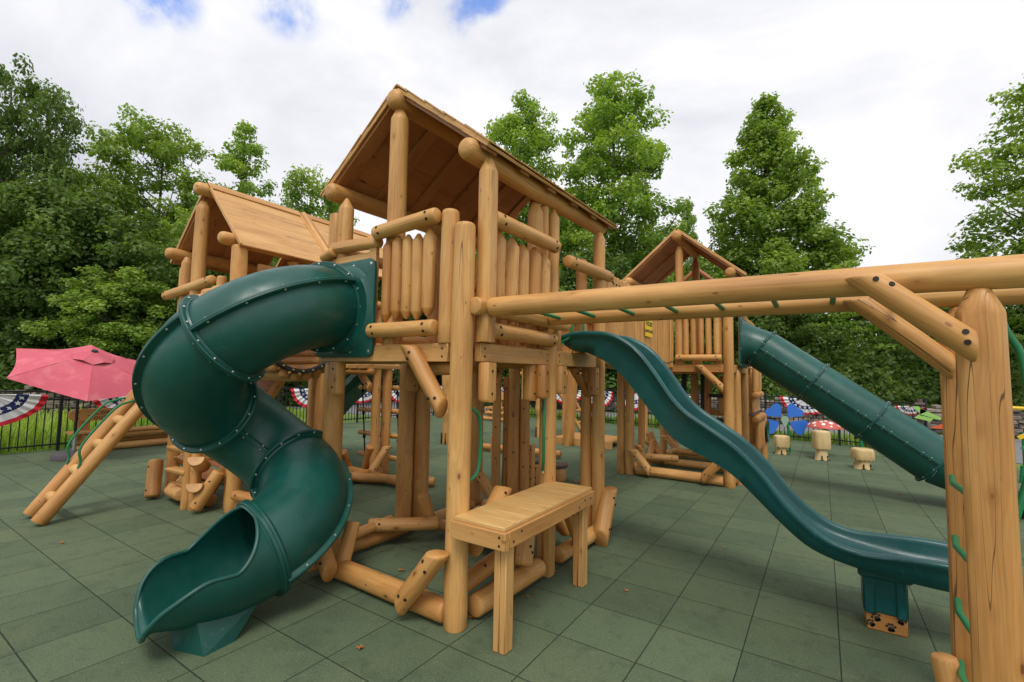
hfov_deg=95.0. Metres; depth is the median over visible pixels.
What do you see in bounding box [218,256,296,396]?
tree
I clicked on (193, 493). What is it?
log steps
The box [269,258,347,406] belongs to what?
tree
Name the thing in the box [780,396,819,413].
bunting
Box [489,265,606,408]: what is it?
tree
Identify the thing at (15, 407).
bunting
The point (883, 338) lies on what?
tree
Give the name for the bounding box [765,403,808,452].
flower panel
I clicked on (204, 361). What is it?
tube slide
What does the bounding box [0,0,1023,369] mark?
sky
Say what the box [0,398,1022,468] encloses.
lawn
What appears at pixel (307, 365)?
barrel bridge
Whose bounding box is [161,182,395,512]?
playground tower
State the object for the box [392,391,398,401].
bunting
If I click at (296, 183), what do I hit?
tree
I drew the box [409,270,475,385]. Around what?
tree
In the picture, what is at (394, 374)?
tree
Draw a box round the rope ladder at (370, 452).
[342,344,435,485]
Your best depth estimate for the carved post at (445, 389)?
10.96 m
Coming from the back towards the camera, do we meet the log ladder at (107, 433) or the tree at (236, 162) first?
the tree at (236, 162)
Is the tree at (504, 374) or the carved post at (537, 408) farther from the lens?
the tree at (504, 374)
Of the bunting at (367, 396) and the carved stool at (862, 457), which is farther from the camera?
the bunting at (367, 396)
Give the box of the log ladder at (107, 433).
[23,390,142,525]
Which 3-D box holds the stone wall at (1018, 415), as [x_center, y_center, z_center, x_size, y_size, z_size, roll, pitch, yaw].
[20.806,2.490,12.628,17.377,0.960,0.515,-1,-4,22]
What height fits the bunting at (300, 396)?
0.581 m
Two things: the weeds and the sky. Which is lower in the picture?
the weeds
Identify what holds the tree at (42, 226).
on the lawn at (610, 411)
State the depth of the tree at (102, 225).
18.61 m
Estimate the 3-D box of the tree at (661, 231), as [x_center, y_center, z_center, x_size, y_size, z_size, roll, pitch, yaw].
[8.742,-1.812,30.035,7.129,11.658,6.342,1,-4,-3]
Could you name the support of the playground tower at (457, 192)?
on the rubber surface
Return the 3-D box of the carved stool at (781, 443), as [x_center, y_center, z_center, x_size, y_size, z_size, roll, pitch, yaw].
[6.012,2.305,10.432,0.315,0.410,0.288,0,-4,11]
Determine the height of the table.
0.752 m
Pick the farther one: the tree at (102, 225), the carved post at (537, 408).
the tree at (102, 225)
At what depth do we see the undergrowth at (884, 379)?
18.12 m
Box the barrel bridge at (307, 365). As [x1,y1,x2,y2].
[196,285,325,380]
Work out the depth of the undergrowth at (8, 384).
16.56 m
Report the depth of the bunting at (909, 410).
10.61 m
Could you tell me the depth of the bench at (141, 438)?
9.63 m
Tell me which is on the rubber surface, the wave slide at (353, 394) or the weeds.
the wave slide at (353, 394)
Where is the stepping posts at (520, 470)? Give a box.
[491,369,538,494]
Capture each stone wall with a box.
[0,385,98,414]
[520,392,650,412]
[687,394,895,422]
[908,404,1023,436]
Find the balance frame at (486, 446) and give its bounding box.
[483,369,561,457]
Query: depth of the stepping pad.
7.34 m
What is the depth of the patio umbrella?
8.14 m
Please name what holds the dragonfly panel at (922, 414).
on the rubber surface
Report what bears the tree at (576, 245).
on the lawn at (610, 411)
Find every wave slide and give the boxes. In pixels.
[344,369,382,414]
[561,331,948,637]
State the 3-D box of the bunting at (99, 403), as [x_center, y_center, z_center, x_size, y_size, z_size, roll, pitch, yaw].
[-8.221,1.344,10.202,0.059,0.528,1.500,-2,-5,33]
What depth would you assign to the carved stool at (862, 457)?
8.78 m
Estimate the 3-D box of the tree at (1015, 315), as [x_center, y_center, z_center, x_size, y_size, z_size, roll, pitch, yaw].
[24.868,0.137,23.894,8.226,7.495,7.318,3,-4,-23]
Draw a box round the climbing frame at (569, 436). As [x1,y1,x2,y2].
[520,369,647,449]
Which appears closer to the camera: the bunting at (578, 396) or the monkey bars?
the monkey bars
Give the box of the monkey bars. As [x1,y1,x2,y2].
[470,254,1023,681]
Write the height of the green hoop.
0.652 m
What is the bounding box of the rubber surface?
[0,414,1023,681]
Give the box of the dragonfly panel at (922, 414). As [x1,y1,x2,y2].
[913,399,940,424]
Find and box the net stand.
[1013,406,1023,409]
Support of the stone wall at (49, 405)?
on the lawn at (610, 411)
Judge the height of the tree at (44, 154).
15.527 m
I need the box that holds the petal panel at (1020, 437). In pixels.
[1017,432,1023,464]
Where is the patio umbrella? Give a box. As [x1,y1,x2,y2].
[6,345,135,460]
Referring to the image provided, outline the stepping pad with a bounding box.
[556,461,567,481]
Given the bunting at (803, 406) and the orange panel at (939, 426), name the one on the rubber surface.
the orange panel at (939, 426)
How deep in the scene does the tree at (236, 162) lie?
28.73 m
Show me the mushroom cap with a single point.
(825, 425)
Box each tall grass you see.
[0,403,302,453]
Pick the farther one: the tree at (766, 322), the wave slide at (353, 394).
the tree at (766, 322)
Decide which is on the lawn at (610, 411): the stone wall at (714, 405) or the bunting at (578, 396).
the stone wall at (714, 405)
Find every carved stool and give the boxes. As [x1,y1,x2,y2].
[773,435,789,454]
[812,430,830,460]
[850,447,874,469]
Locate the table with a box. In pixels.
[450,482,593,654]
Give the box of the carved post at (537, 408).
[535,398,539,437]
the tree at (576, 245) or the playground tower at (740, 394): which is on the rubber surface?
the playground tower at (740, 394)
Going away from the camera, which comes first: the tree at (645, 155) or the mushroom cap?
the mushroom cap
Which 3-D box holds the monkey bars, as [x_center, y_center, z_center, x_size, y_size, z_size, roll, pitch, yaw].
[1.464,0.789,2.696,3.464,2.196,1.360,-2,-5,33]
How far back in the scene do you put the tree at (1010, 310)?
21.98 m
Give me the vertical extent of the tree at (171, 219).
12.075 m
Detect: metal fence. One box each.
[0,383,433,451]
[484,386,690,426]
[698,390,927,445]
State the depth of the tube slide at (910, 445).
6.72 m
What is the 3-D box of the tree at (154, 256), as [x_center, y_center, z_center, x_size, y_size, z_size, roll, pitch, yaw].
[-15.142,-0.559,20.466,6.145,7.776,7.167,4,-5,-34]
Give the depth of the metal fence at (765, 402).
12.34 m
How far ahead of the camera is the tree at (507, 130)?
29.93 m
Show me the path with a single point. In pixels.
(1018, 450)
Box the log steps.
[144,445,224,511]
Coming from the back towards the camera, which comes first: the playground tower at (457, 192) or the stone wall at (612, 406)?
the stone wall at (612, 406)
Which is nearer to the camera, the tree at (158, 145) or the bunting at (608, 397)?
the bunting at (608, 397)
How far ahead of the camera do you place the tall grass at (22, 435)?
9.88 m
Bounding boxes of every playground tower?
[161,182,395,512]
[305,84,619,632]
[617,229,767,488]
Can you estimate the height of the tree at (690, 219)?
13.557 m
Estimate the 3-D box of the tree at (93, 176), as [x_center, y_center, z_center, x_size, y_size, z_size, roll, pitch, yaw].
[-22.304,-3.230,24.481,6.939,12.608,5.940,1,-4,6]
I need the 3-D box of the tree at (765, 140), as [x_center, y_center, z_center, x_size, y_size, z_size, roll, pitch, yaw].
[14.396,-5.239,26.224,9.587,18.176,10.132,-1,-4,26]
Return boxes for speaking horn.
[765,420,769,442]
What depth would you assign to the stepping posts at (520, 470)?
6.50 m
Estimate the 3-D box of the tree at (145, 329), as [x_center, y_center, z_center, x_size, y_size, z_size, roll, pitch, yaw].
[-15.356,-0.067,18.427,5.140,5.694,6.005,0,-4,15]
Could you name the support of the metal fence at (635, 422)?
on the rubber surface
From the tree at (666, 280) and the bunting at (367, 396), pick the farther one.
the tree at (666, 280)
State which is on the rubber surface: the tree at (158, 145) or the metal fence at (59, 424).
the metal fence at (59, 424)
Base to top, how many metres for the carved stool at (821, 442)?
0.600 m
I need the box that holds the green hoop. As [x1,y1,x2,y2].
[1019,445,1023,482]
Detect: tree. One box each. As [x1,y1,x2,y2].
[0,52,110,330]
[0,168,127,383]
[0,193,179,360]
[7,264,176,403]
[29,102,227,257]
[42,159,158,308]
[84,229,229,359]
[146,206,276,304]
[154,210,190,235]
[211,119,278,204]
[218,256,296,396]
[269,163,359,224]
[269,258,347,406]
[345,280,440,401]
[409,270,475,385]
[472,343,535,406]
[475,88,580,272]
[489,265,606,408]
[520,204,616,264]
[551,68,690,325]
[559,243,674,408]
[580,273,690,394]
[618,222,691,374]
[671,246,756,376]
[678,198,706,343]
[689,91,875,374]
[704,271,856,397]
[765,260,924,374]
[803,308,1023,404]
[887,304,1023,402]
[943,305,1023,391]
[944,73,1023,259]
[1005,306,1023,375]
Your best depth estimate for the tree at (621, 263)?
23.49 m
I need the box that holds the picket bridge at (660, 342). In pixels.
[497,277,673,368]
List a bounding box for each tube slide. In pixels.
[132,258,376,656]
[739,317,1023,515]
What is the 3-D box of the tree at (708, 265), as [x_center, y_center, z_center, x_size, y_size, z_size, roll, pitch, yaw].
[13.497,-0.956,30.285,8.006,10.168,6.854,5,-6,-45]
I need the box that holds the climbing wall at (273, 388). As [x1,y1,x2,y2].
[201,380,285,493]
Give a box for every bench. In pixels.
[65,408,167,449]
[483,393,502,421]
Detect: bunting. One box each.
[0,394,47,425]
[93,396,124,407]
[290,388,307,406]
[356,390,371,402]
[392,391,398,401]
[557,390,580,402]
[605,391,612,405]
[625,392,637,409]
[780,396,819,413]
[896,405,924,414]
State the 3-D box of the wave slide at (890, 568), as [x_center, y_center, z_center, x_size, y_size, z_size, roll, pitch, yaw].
[1.822,0.930,3.775,2.940,2.076,0.570,-2,-5,33]
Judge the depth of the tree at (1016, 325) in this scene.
21.84 m
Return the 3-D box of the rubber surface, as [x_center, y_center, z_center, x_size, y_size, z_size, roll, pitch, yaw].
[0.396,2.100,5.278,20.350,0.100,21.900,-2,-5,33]
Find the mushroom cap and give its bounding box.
[806,420,842,430]
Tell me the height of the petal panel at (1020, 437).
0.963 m
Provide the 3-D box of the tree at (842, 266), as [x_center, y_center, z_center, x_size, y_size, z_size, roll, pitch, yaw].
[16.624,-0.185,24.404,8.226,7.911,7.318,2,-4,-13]
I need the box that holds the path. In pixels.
[276,400,1022,463]
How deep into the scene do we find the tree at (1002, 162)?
15.55 m
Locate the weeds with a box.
[483,407,871,447]
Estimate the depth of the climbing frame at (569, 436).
11.08 m
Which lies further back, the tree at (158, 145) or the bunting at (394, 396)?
the tree at (158, 145)
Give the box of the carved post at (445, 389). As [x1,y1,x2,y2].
[441,375,449,444]
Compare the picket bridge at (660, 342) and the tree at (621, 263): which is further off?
the tree at (621, 263)
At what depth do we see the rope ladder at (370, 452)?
7.37 m
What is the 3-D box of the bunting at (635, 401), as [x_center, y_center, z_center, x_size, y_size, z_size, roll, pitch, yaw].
[4.050,1.980,15.500,1.200,0.624,0.058,-1,-5,32]
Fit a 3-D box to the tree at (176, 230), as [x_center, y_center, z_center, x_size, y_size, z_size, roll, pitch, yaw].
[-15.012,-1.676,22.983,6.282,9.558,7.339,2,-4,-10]
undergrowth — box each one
[0,324,293,398]
[438,330,1023,411]
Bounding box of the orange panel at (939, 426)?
[931,424,942,428]

